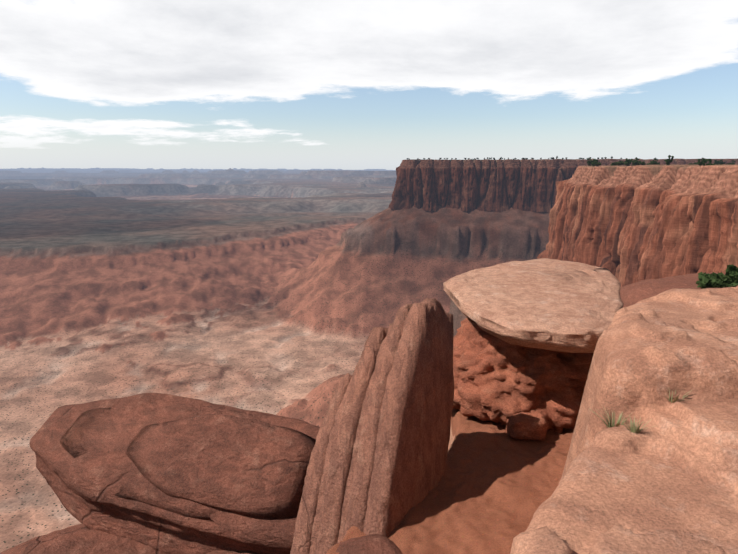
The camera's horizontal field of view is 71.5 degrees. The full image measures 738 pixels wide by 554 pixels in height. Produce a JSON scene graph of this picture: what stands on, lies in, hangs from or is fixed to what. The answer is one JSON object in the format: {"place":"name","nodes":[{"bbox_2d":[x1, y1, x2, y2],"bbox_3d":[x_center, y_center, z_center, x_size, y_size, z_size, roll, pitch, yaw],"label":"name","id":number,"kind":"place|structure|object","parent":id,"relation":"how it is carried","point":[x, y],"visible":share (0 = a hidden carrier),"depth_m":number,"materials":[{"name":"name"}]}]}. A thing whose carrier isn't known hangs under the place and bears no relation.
{"place":"outdoors","nodes":[
{"label":"outdoors","id":0,"kind":"place"},
{"bbox_2d":[0,168,549,552],"bbox_3d":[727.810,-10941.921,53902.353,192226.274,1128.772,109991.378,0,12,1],"label":"canyon terrain","id":1,"kind":"structure","parent":0,"point":[281,292],"depth_m":1495.46,"materials":[{"name":"brown stone"}]},
{"bbox_2d":[326,286,737,553],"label":"ledge rock","id":2,"kind":"object","parent":1,"relation":"on","point":[673,471],"visible":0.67,"depth_m":3.48,"materials":[{"name":"stone"}]},
{"bbox_2d":[0,524,402,553],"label":"rock outcrop","id":3,"kind":"object","parent":2,"relation":"on","point":[79,539],"visible":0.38,"depth_m":5.52,"materials":[{"name":"stone"}]},
{"bbox_2d":[29,393,319,553],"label":"boulder","id":4,"kind":"object","parent":3,"relation":"on","point":[166,473],"visible":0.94,"depth_m":5.75,"materials":[{"name":"stone"}]},
{"bbox_2d":[290,298,453,553],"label":"upright rock slab","id":5,"kind":"structure","parent":2,"relation":"on","point":[377,461],"depth_m":5.03,"materials":[{"name":"stone"}]},
{"bbox_2d":[415,428,624,540],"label":"pebbles","id":6,"kind":"object","parent":2,"relation":"on","point":[485,468],"visible":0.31,"depth_m":5.29,"materials":[{"name":"stone"}]},
{"bbox_2d":[453,318,593,440],"bbox_3d":[2.348,1.480,7.670,3.102,1.653,3.021,0,12,1],"label":"rock pedestal","id":7,"kind":"object","parent":2,"relation":"on","point":[524,393],"visible":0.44,"depth_m":6.67,"materials":[{"name":"stone"}]},
{"bbox_2d":[443,258,622,352],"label":"caprock slab","id":8,"kind":"structure","parent":7,"relation":"on","point":[557,305],"depth_m":6.90,"materials":[{"name":"stone"}]},
{"bbox_2d":[589,404,637,427],"bbox_3d":[1.635,0.956,3.429,0.274,0.161,0.340,0,12,1],"label":"grass tuft","id":9,"kind":"object","parent":2,"relation":"on","point":[609,424],"visible":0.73,"depth_m":3.47,"materials":[{"name":"plant"}]},
{"bbox_2d":[612,416,653,433],"bbox_3d":[1.672,0.940,3.244,0.215,0.109,0.191,-3,12,-16],"label":"grass tuft","id":10,"kind":"object","parent":2,"relation":"on","point":[634,429],"visible":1,"depth_m":3.25,"materials":[{"name":"plant"}]},
{"bbox_2d":[663,391,688,402],"bbox_3d":[2.062,0.790,3.442,0.194,0.115,0.220,0,12,1],"label":"grass tuft","id":11,"kind":"object","parent":2,"relation":"on","point":[675,399],"visible":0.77,"depth_m":3.43,"materials":[{"name":"green plant"}]},
{"bbox_2d":[620,272,724,306],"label":"slope","id":12,"kind":"structure","parent":1,"relation":"on","point":[633,293],"depth_m":56.98,"materials":[{"name":"stone"}]},
{"bbox_2d":[696,272,737,288],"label":"shrub","id":13,"kind":"object","parent":12,"relation":"on","point":[712,280],"visible":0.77,"depth_m":50.59,"materials":[{"name":"green plant"}]},
{"bbox_2d":[723,264,737,276],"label":"shrub","id":14,"kind":"object","parent":12,"relation":"on","point":[732,269],"visible":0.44,"depth_m":55.84,"materials":[{"name":"green plant"}]},
{"bbox_2d":[0,0,737,169],"label":"sky","id":15,"kind":"structure","parent":0,"point":[85,84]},
{"bbox_2d":[388,159,737,211],"bbox_3d":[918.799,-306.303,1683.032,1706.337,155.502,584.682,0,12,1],"label":"mesa cliff","id":16,"kind":"structure","parent":0,"point":[499,185],"depth_m":1548.31,"materials":[{"name":"brown stone"}]},
{"bbox_2d":[537,165,737,286],"bbox_3d":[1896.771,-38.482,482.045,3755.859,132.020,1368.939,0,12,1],"label":"rim cliff","id":17,"kind":"structure","parent":0,"point":[625,225],"depth_m":457.15,"materials":[{"name":"brown stone"}]},
{"bbox_2d":[587,157,591,165],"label":"juniper tree","id":18,"kind":"object","parent":17,"relation":"on","point":[589,162],"visible":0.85,"depth_m":663.84,"materials":[{"name":"green plant"}]},
{"bbox_2d":[624,158,632,165],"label":"juniper tree","id":19,"kind":"object","parent":17,"relation":"on","point":[629,161],"visible":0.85,"depth_m":577.50,"materials":[{"name":"green plant"}]},
{"bbox_2d":[632,160,640,164],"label":"juniper tree","id":20,"kind":"object","parent":17,"relation":"on","point":[635,162],"visible":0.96,"depth_m":619.71,"materials":[{"name":"green plant"}]},
{"bbox_2d":[650,158,657,164],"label":"juniper tree","id":21,"kind":"object","parent":17,"relation":"on","point":[654,162],"visible":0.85,"depth_m":588.44,"materials":[{"name":"green plant"}]},
{"bbox_2d":[664,155,673,165],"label":"juniper tree","id":22,"kind":"object","parent":17,"relation":"on","point":[668,161],"visible":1,"depth_m":458.07,"materials":[{"name":"green plant"}]},
{"bbox_2d":[697,158,706,165],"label":"juniper tree","id":23,"kind":"object","parent":17,"relation":"on","point":[699,163],"visible":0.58,"depth_m":411.34,"materials":[{"name":"green plant"}]},
{"bbox_2d":[702,159,714,165],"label":"juniper tree","id":24,"kind":"object","parent":17,"relation":"on","point":[709,162],"visible":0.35,"depth_m":393.46,"materials":[{"name":"green plant"}]}
]}

